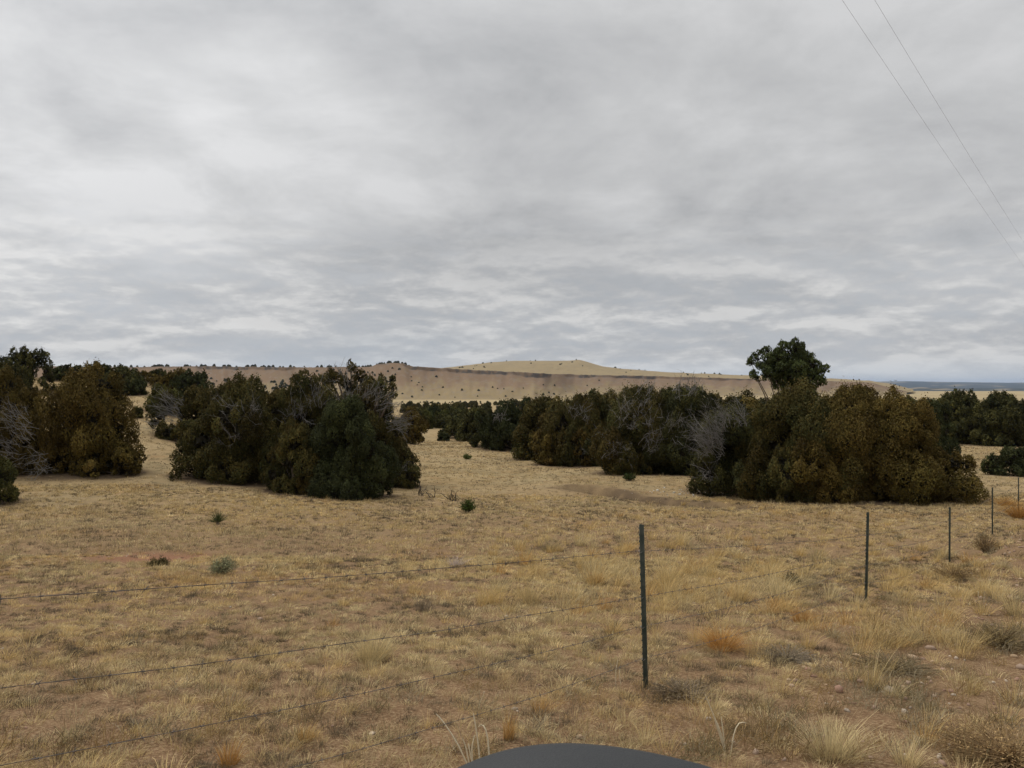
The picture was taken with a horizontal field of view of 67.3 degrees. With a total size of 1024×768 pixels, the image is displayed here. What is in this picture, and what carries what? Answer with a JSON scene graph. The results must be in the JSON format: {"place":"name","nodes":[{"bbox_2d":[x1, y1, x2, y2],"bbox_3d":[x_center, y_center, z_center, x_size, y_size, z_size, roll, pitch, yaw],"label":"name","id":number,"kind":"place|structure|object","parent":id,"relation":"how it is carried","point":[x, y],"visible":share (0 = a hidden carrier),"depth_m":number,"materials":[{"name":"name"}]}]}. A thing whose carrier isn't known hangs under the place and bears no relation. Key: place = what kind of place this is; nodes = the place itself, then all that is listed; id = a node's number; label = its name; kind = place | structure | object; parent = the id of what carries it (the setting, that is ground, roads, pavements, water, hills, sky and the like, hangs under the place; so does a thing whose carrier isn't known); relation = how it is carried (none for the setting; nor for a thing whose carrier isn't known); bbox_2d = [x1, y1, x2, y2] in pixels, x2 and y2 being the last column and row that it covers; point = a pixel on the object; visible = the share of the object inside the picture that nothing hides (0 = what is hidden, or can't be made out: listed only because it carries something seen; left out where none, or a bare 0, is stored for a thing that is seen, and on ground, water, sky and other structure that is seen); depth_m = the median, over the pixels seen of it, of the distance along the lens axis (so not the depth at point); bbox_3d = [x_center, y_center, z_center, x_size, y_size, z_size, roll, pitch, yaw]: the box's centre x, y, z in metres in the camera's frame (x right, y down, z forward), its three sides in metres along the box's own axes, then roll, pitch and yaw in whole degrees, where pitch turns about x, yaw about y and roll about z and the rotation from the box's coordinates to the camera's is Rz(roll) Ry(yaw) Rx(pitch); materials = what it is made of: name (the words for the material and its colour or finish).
{"place":"outdoors","nodes":[
{"label":"outdoors","id":0,"kind":"place"},
{"bbox_2d":[34,363,906,399],"bbox_3d":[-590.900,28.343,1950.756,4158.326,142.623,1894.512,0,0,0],"label":"mesa","id":1,"kind":"structure","parent":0,"point":[453,382],"depth_m":1519.98,"materials":[{"name":"soil"}]},
{"bbox_2d":[0,377,1023,767],"bbox_3d":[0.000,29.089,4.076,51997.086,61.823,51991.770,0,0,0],"label":"ground","id":2,"kind":"structure","parent":0,"point":[570,488],"depth_m":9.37,"materials":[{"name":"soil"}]},
{"bbox_2d":[0,453,19,503],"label":"juniper tree","id":3,"kind":"object","parent":2,"relation":"on","point":[10,492],"visible":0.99,"depth_m":29.29,"materials":[{"name":"green plant"}]},
{"bbox_2d":[0,357,33,410],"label":"juniper tree","id":4,"kind":"object","parent":2,"relation":"on","point":[18,369],"visible":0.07,"depth_m":52.36,"materials":[{"name":"green plant"}]},
{"bbox_2d":[0,345,59,392],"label":"juniper tree","id":5,"kind":"object","parent":2,"relation":"on","point":[27,361],"visible":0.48,"depth_m":65.92,"materials":[{"name":"green plant"}]},
{"bbox_2d":[0,362,62,480],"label":"juniper tree","id":6,"kind":"object","parent":2,"relation":"on","point":[20,445],"visible":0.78,"depth_m":37.72,"materials":[{"name":"grey plant"}]},
{"bbox_2d":[40,367,67,379],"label":"juniper tree","id":7,"kind":"object","parent":2,"relation":"on","point":[60,373],"visible":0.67,"depth_m":75.50,"materials":[{"name":"green plant"}]},
{"bbox_2d":[55,363,88,376],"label":"juniper tree","id":8,"kind":"object","parent":2,"relation":"on","point":[67,367],"visible":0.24,"depth_m":79.42,"materials":[{"name":"green plant"}]},
{"bbox_2d":[31,357,142,475],"bbox_3d":[-21.368,1.651,38.662,4.982,6.072,4.493,0,0,32],"label":"juniper tree","id":9,"kind":"object","parent":2,"relation":"on","point":[85,412],"visible":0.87,"depth_m":37.63,"materials":[{"name":"green plant"}]},
{"bbox_2d":[77,361,123,375],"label":"juniper tree","id":10,"kind":"object","parent":2,"relation":"on","point":[107,368],"visible":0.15,"depth_m":83.42,"materials":[{"name":"green plant"}]},
{"bbox_2d":[79,440,146,477],"bbox_3d":[-19.639,3.764,37.924,2.986,1.926,2.822,0,0,-33],"label":"juniper bush","id":11,"kind":"object","parent":2,"relation":"on","point":[121,457],"visible":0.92,"depth_m":37.61,"materials":[{"name":"green plant"}]},
{"bbox_2d":[102,367,146,394],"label":"juniper bush","id":12,"kind":"object","parent":2,"relation":"on","point":[125,374],"visible":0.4,"depth_m":66.34,"materials":[{"name":"green plant"}]},
{"bbox_2d":[126,379,148,394],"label":"juniper bush","id":13,"kind":"object","parent":2,"relation":"on","point":[139,386],"visible":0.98,"depth_m":65.67,"materials":[{"name":"green plant"}]},
{"bbox_2d":[132,406,143,417],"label":"juniper bush","id":14,"kind":"object","parent":2,"relation":"on","point":[139,412],"visible":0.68,"depth_m":53.67,"materials":[{"name":"green plant"}]},
{"bbox_2d":[136,370,161,381],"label":"juniper tree","id":15,"kind":"object","parent":2,"relation":"on","point":[149,375],"visible":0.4,"depth_m":77.80,"materials":[{"name":"green plant"}]},
{"bbox_2d":[140,368,166,376],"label":"juniper tree","id":16,"kind":"object","parent":2,"relation":"on","point":[161,372],"visible":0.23,"depth_m":81.68,"materials":[{"name":"green plant"}]},
{"bbox_2d":[146,555,170,565],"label":"shrub","id":17,"kind":"object","parent":2,"relation":"on","point":[162,561],"visible":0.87,"depth_m":15.65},
{"bbox_2d":[142,383,180,411],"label":"juniper bush","id":18,"kind":"object","parent":2,"relation":"on","point":[154,393],"visible":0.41,"depth_m":57.53,"materials":[{"name":"green plant"}]},
{"bbox_2d":[149,370,182,390],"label":"juniper tree","id":19,"kind":"object","parent":2,"relation":"on","point":[165,379],"visible":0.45,"depth_m":75.10,"materials":[{"name":"green plant"}]},
{"bbox_2d":[140,383,217,441],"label":"juniper tree","id":20,"kind":"object","parent":2,"relation":"on","point":[195,400],"visible":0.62,"depth_m":48.75,"materials":[{"name":"green plant"}]},
{"bbox_2d":[169,368,213,396],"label":"juniper tree","id":21,"kind":"object","parent":2,"relation":"on","point":[185,379],"visible":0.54,"depth_m":71.58,"materials":[{"name":"green plant"}]},
{"bbox_2d":[168,436,228,481],"bbox_3d":[-15.355,3.673,38.495,3.122,2.320,4.310,0,0,-14],"label":"juniper bush","id":22,"kind":"object","parent":2,"relation":"on","point":[183,463],"visible":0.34,"depth_m":36.99,"materials":[{"name":"green plant"}]},
{"bbox_2d":[206,511,226,523],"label":"yucca","id":23,"kind":"object","parent":2,"relation":"on","point":[217,519],"visible":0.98,"depth_m":24.82,"materials":[{"name":"green plant"}]},
{"bbox_2d":[206,553,238,574],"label":"shrub","id":24,"kind":"object","parent":2,"relation":"on","point":[224,564],"visible":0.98,"depth_m":14.40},
{"bbox_2d":[177,369,281,484],"bbox_3d":[-13.387,2.113,37.798,5.860,5.905,4.788,0,0,40],"label":"juniper tree","id":25,"kind":"object","parent":2,"relation":"on","point":[236,423],"visible":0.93,"depth_m":36.84,"materials":[{"name":"green plant"}]},
{"bbox_2d":[209,735,259,766],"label":"grass tuft","id":26,"kind":"object","parent":2,"relation":"on","point":[231,757],"visible":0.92,"depth_m":4.62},
{"bbox_2d":[262,385,308,433],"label":"juniper tree","id":27,"kind":"object","parent":2,"relation":"on","point":[281,417],"visible":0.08,"depth_m":41.34,"materials":[{"name":"green plant"}]},
{"bbox_2d":[256,414,321,494],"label":"juniper tree","id":28,"kind":"object","parent":2,"relation":"on","point":[292,471],"visible":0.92,"depth_m":34.71,"materials":[{"name":"green plant"}]},
{"bbox_2d":[268,365,340,456],"bbox_3d":[-10.790,2.164,39.450,3.319,6.283,3.917,0,0,-29],"label":"juniper tree","id":29,"kind":"object","parent":2,"relation":"on","point":[300,403],"visible":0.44,"depth_m":39.48,"materials":[{"name":"green plant"}]},
{"bbox_2d":[289,718,323,742],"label":"grass tuft","id":30,"kind":"object","parent":2,"relation":"on","point":[307,737],"visible":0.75,"depth_m":5.03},
{"bbox_2d":[305,392,403,500],"bbox_3d":[-7.176,2.869,34.759,4.512,5.036,4.526,0,0,0],"label":"juniper tree","id":31,"kind":"object","parent":2,"relation":"on","point":[355,463],"visible":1,"depth_m":33.73,"materials":[{"name":"green plant"}]},
{"bbox_2d":[307,357,418,475],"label":"juniper tree","id":32,"kind":"object","parent":2,"relation":"on","point":[377,403],"visible":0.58,"depth_m":40.62,"materials":[{"name":"green plant"}]},
{"bbox_2d":[339,615,420,663],"bbox_3d":[-1.215,2.430,7.399,0.897,0.526,0.895,0,0,-27],"label":"grass tuft","id":33,"kind":"object","parent":2,"relation":"on","point":[369,654],"visible":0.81,"depth_m":7.40,"materials":[{"name":"plant"}]},
{"bbox_2d":[394,443,421,488],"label":"juniper bush","id":34,"kind":"object","parent":2,"relation":"on","point":[408,476],"visible":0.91,"depth_m":39.40,"materials":[{"name":"green plant"}]},
{"bbox_2d":[399,405,429,444],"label":"juniper tree","id":35,"kind":"object","parent":2,"relation":"on","point":[417,428],"visible":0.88,"depth_m":78.71,"materials":[{"name":"green plant"}]},
{"bbox_2d":[399,406,431,427],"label":"juniper tree","id":36,"kind":"object","parent":2,"relation":"on","point":[423,415],"visible":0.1,"depth_m":120.29,"materials":[{"name":"green plant"}]},
{"bbox_2d":[406,593,444,612],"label":"dry shrub","id":37,"kind":"object","parent":2,"relation":"on","point":[421,608],"visible":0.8,"depth_m":10.46,"materials":[{"name":"grey plant"}]},
{"bbox_2d":[418,406,434,428],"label":"juniper tree","id":38,"kind":"object","parent":2,"relation":"on","point":[426,412],"visible":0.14,"depth_m":121.99,"materials":[{"name":"green plant"}]},
{"bbox_2d":[433,414,446,428],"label":"juniper tree","id":39,"kind":"object","parent":2,"relation":"on","point":[438,420],"visible":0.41,"depth_m":124.06,"materials":[{"name":"green plant"}]},
{"bbox_2d":[437,433,449,440],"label":"juniper bush","id":40,"kind":"object","parent":2,"relation":"on","point":[443,436],"visible":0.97,"depth_m":89.32,"materials":[{"name":"green plant"}]},
{"bbox_2d":[437,406,487,437],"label":"juniper tree","id":41,"kind":"object","parent":2,"relation":"on","point":[451,421],"visible":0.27,"depth_m":95.21,"materials":[{"name":"green plant"}]},
{"bbox_2d":[436,713,489,762],"bbox_3d":[-0.288,2.123,4.535,0.327,0.354,0.038,0,0,0],"label":"dry stalk","id":42,"kind":"object","parent":2,"relation":"on","point":[471,754],"visible":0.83,"depth_m":4.53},
{"bbox_2d":[459,497,477,512],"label":"shrub","id":43,"kind":"object","parent":2,"relation":"on","point":[469,506],"visible":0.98,"depth_m":28.32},
{"bbox_2d":[455,405,487,441],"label":"juniper tree","id":44,"kind":"object","parent":2,"relation":"on","point":[469,423],"visible":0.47,"depth_m":88.62,"materials":[{"name":"green plant"}]},
{"bbox_2d":[466,427,485,447],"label":"juniper bush","id":45,"kind":"object","parent":2,"relation":"on","point":[474,440],"visible":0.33,"depth_m":75.33,"materials":[{"name":"green plant"}]},
{"bbox_2d":[474,394,530,450],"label":"juniper tree","id":46,"kind":"object","parent":2,"relation":"on","point":[502,420],"visible":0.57,"depth_m":71.55,"materials":[{"name":"green plant"}]},
{"bbox_2d":[488,700,527,744],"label":"grass tuft","id":47,"kind":"object","parent":2,"relation":"on","point":[506,734],"visible":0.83,"depth_m":4.98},
{"bbox_2d":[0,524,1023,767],"bbox_3d":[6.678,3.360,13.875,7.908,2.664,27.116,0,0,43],"label":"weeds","id":48,"kind":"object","parent":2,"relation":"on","point":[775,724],"visible":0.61,"depth_m":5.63,"materials":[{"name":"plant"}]},
{"bbox_2d":[0,477,1023,767],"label":"barbed wire fence","id":49,"kind":"object","parent":2,"relation":"on","point":[642,601],"visible":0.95,"depth_m":5.89,"materials":[{"name":"metal"}]},
{"bbox_2d":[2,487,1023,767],"bbox_3d":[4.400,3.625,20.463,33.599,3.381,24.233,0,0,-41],"label":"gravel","id":50,"kind":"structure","parent":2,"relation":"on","point":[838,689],"depth_m":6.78,"materials":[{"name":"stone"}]},
{"bbox_2d":[510,566,565,605],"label":"grass tuft","id":51,"kind":"object","parent":2,"relation":"on","point":[529,598],"visible":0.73,"depth_m":11.36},
{"bbox_2d":[508,391,571,459],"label":"juniper tree","id":52,"kind":"object","parent":2,"relation":"on","point":[533,414],"visible":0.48,"depth_m":61.90,"materials":[{"name":"green plant"}]},
{"bbox_2d":[531,428,564,465],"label":"juniper bush","id":53,"kind":"object","parent":2,"relation":"on","point":[541,451],"visible":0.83,"depth_m":56.12,"materials":[{"name":"green plant"}]},
{"bbox_2d":[534,537,563,551],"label":"grass tuft","id":54,"kind":"object","parent":2,"relation":"on","point":[548,544],"visible":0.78,"depth_m":19.25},
{"bbox_2d":[540,388,613,466],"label":"juniper tree","id":55,"kind":"object","parent":2,"relation":"on","point":[590,411],"visible":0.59,"depth_m":55.33,"materials":[{"name":"green plant"}]},
{"bbox_2d":[567,420,596,466],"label":"juniper bush","id":56,"kind":"object","parent":2,"relation":"on","point":[585,462],"visible":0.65,"depth_m":54.47,"materials":[{"name":"green plant"}]},
{"bbox_2d":[579,560,621,585],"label":"grass tuft","id":57,"kind":"object","parent":2,"relation":"on","point":[594,577],"visible":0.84,"depth_m":13.38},
{"bbox_2d":[601,387,618,409],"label":"juniper tree","id":58,"kind":"object","parent":2,"relation":"on","point":[612,396],"visible":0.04,"depth_m":61.55,"materials":[{"name":"green plant"}]},
{"bbox_2d":[598,615,635,635],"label":"grass tuft","id":59,"kind":"object","parent":2,"relation":"on","point":[612,629],"visible":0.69,"depth_m":8.67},
{"bbox_2d":[587,375,681,475],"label":"juniper tree","id":60,"kind":"object","parent":2,"relation":"on","point":[621,450],"visible":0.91,"depth_m":46.25,"materials":[{"name":"green plant"}]},
{"bbox_2d":[632,721,668,745],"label":"grass tuft","id":61,"kind":"object","parent":2,"relation":"on","point":[644,741],"visible":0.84,"depth_m":4.94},
{"bbox_2d":[650,551,697,583],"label":"grass tuft","id":62,"kind":"object","parent":2,"relation":"on","point":[671,570],"visible":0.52,"depth_m":13.82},
{"bbox_2d":[647,670,714,705],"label":"dry shrub","id":63,"kind":"object","parent":2,"relation":"on","point":[676,684],"visible":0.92,"depth_m":6.04,"materials":[{"name":"plant"}]},
{"bbox_2d":[643,369,723,475],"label":"juniper tree","id":64,"kind":"object","parent":2,"relation":"on","point":[679,402],"visible":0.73,"depth_m":45.67,"materials":[{"name":"green plant"}]},
{"bbox_2d":[704,683,736,709],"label":"grass tuft","id":65,"kind":"object","parent":2,"relation":"on","point":[720,702],"visible":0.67,"depth_m":5.72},
{"bbox_2d":[705,694,746,753],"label":"dry stalk","id":66,"kind":"object","parent":2,"relation":"on","point":[720,735],"visible":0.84,"depth_m":4.77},
{"bbox_2d":[680,622,773,654],"bbox_3d":[2.135,2.548,7.716,0.993,0.266,1.010,0,0,-14],"label":"tumbleweed","id":67,"kind":"object","parent":2,"relation":"on","point":[723,643],"visible":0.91,"depth_m":7.75,"materials":[{"name":"orange plant"}]},
{"bbox_2d":[676,387,783,497],"bbox_3d":[10.178,2.811,36.100,7.015,5.398,4.169,0,0,-37],"label":"juniper tree","id":68,"kind":"object","parent":2,"relation":"on","point":[718,434],"visible":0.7,"depth_m":35.21,"materials":[{"name":"grey plant"}]},
{"bbox_2d":[712,387,762,468],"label":"juniper tree","id":69,"kind":"object","parent":2,"relation":"on","point":[750,400],"visible":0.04,"depth_m":51.15,"materials":[{"name":"green plant"}]},
{"bbox_2d":[721,562,768,602],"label":"grass tuft","id":70,"kind":"object","parent":2,"relation":"on","point":[744,597],"visible":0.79,"depth_m":11.98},
{"bbox_2d":[757,686,775,708],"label":"grass tuft","id":71,"kind":"object","parent":2,"relation":"on","point":[766,705],"visible":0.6,"depth_m":5.76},
{"bbox_2d":[748,594,801,610],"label":"tumbleweed","id":72,"kind":"object","parent":2,"relation":"on","point":[775,600],"visible":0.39,"depth_m":11.38,"materials":[{"name":"plant"}]},
{"bbox_2d":[746,336,830,400],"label":"pinyon pine","id":73,"kind":"object","parent":2,"relation":"on","point":[779,365],"visible":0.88,"depth_m":45.95,"materials":[{"name":"green plant"}]},
{"bbox_2d":[754,640,827,664],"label":"dry shrub","id":74,"kind":"object","parent":2,"relation":"on","point":[796,656],"visible":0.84,"depth_m":7.34,"materials":[{"name":"plant"}]},
{"bbox_2d":[766,437,829,502],"bbox_3d":[12.354,3.750,33.325,2.988,3.217,2.268,0,0,0],"label":"juniper bush","id":75,"kind":"object","parent":2,"relation":"on","point":[778,460],"visible":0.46,"depth_m":32.79,"materials":[{"name":"green plant"}]},
{"bbox_2d":[731,373,870,501],"bbox_3d":[12.973,2.482,34.807,6.160,5.972,5.532,0,0,21],"label":"juniper tree","id":76,"kind":"object","parent":2,"relation":"on","point":[777,418],"visible":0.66,"depth_m":33.62,"materials":[{"name":"green plant"}]},
{"bbox_2d":[782,604,823,623],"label":"tumbleweed","id":77,"kind":"object","parent":2,"relation":"on","point":[797,618],"visible":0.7,"depth_m":9.72,"materials":[{"name":"beige plant"}]},
{"bbox_2d":[792,626,828,648],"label":"grass tuft","id":78,"kind":"object","parent":2,"relation":"on","point":[807,643],"visible":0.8,"depth_m":7.84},
{"bbox_2d":[784,709,893,767],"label":"grass tuft","id":79,"kind":"object","parent":2,"relation":"on","point":[832,741],"visible":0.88,"depth_m":4.62,"materials":[{"name":"plant"}]},
{"bbox_2d":[783,379,905,503],"bbox_3d":[14.490,2.488,34.007,5.854,5.732,5.311,0,0,0],"label":"juniper tree","id":80,"kind":"object","parent":2,"relation":"on","point":[857,401],"visible":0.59,"depth_m":32.31,"materials":[{"name":"green plant"}]},
{"bbox_2d":[849,379,894,447],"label":"juniper tree","id":81,"kind":"object","parent":2,"relation":"on","point":[873,391],"visible":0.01,"depth_m":37.95,"materials":[{"name":"green plant"}]},
{"bbox_2d":[856,643,904,690],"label":"grass tuft","id":82,"kind":"object","parent":2,"relation":"on","point":[871,671],"visible":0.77,"depth_m":6.28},
{"bbox_2d":[849,645,941,680],"bbox_3d":[3.525,2.550,7.039,0.894,0.232,0.775,0,0,0],"label":"dry shrub","id":83,"kind":"object","parent":2,"relation":"on","point":[896,664],"visible":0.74,"depth_m":7.01,"materials":[{"name":"plant"}]},
{"bbox_2d":[853,380,954,505],"bbox_3d":[16.545,2.543,33.059,4.278,5.451,5.148,0,0,0],"label":"juniper tree","id":84,"kind":"object","parent":2,"relation":"on","point":[905,434],"visible":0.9,"depth_m":31.97,"materials":[{"name":"green plant"}]},
{"bbox_2d":[881,612,938,643],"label":"grass tuft","id":85,"kind":"object","parent":2,"relation":"on","point":[922,639],"visible":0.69,"depth_m":8.38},
{"bbox_2d":[883,730,967,767],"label":"grass tuft","id":86,"kind":"object","parent":2,"relation":"on","point":[908,757],"visible":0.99,"depth_m":4.48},
{"bbox_2d":[922,398,962,464],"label":"juniper tree","id":87,"kind":"object","parent":2,"relation":"on","point":[948,444],"visible":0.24,"depth_m":51.30,"materials":[{"name":"green plant"}]},
{"bbox_2d":[911,445,989,503],"bbox_3d":[18.285,3.900,33.018,3.106,2.614,4.504,0,0,16],"label":"juniper bush","id":88,"kind":"object","parent":2,"relation":"on","point":[961,487],"visible":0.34,"depth_m":32.02,"materials":[{"name":"green plant"}]},
{"bbox_2d":[929,561,980,580],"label":"dry shrub","id":89,"kind":"object","parent":2,"relation":"on","point":[958,574],"visible":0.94,"depth_m":14.38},
{"bbox_2d":[936,386,978,443],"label":"juniper tree","id":90,"kind":"object","parent":2,"relation":"on","point":[959,402],"visible":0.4,"depth_m":82.03,"materials":[{"name":"green plant"}]},
{"bbox_2d":[956,671,987,694],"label":"grass tuft","id":91,"kind":"object","parent":2,"relation":"on","point":[972,689],"visible":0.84,"depth_m":6.28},
{"bbox_2d":[923,712,1023,767],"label":"dry shrub","id":92,"kind":"object","parent":2,"relation":"on","point":[1003,748],"visible":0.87,"depth_m":4.62,"materials":[{"name":"plant"}]},
{"bbox_2d":[968,531,1000,553],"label":"dry shrub","id":93,"kind":"object","parent":2,"relation":"on","point":[982,544],"visible":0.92,"depth_m":18.12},
{"bbox_2d":[957,617,1023,653],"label":"dry shrub","id":94,"kind":"object","parent":2,"relation":"on","point":[1013,633],"visible":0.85,"depth_m":8.16,"materials":[{"name":"plant"}]},
{"bbox_2d":[958,390,1023,446],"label":"juniper tree","id":95,"kind":"object","parent":2,"relation":"on","point":[997,419],"visible":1,"depth_m":76.91,"materials":[{"name":"green plant"}]},
{"bbox_2d":[975,500,1023,518],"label":"tumbleweed","id":96,"kind":"object","parent":2,"relation":"on","point":[1018,512],"visible":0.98,"depth_m":26.63,"materials":[{"name":"orange plant"}]},
{"bbox_2d":[979,444,1023,476],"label":"juniper bush","id":97,"kind":"object","parent":2,"relation":"on","point":[1011,458],"visible":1,"depth_m":45.84,"materials":[{"name":"green plant"}]},
{"bbox_2d":[979,582,1023,615],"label":"grass tuft","id":98,"kind":"object","parent":2,"relation":"on","point":[1007,606],"visible":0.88,"depth_m":10.42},
{"bbox_2d":[993,496,1022,505],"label":"tumbleweed","id":99,"kind":"object","parent":2,"relation":"on","point":[1005,502],"visible":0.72,"depth_m":30.26,"materials":[{"name":"beige plant"}]},
{"bbox_2d":[0,0,1023,382],"label":"sky","id":100,"kind":"structure","parent":0,"point":[687,186],"materials":[{"name":"grey"}]},
{"bbox_2d":[25,498,1023,754],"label":"tall grass","id":101,"kind":"structure","parent":0,"point":[671,586],"depth_m":11.66,"materials":[{"name":"plant"}]},
{"bbox_2d":[458,743,710,767],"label":"side mirror","id":102,"kind":"object","parent":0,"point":[565,755],"visible":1,"depth_m":0.76,"materials":[{"name":"plastic"}]},
{"bbox_2d":[446,360,912,391],"bbox_3d":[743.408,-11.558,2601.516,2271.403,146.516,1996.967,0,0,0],"label":"hill","id":103,"kind":"structure","parent":0,"point":[575,367],"depth_m":2333.09,"materials":[{"name":"beige soil"}]},
{"bbox_2d":[881,381,1023,387],"bbox_3d":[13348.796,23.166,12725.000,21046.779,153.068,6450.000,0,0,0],"label":"distant hills","id":104,"kind":"structure","parent":0,"point":[911,384],"depth_m":12115.17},
{"bbox_2d":[910,387,1023,390],"bbox_3d":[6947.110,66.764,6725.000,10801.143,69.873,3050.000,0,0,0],"label":"distant woodland hills","id":105,"kind":"structure","parent":0,"point":[966,389],"depth_m":6694.62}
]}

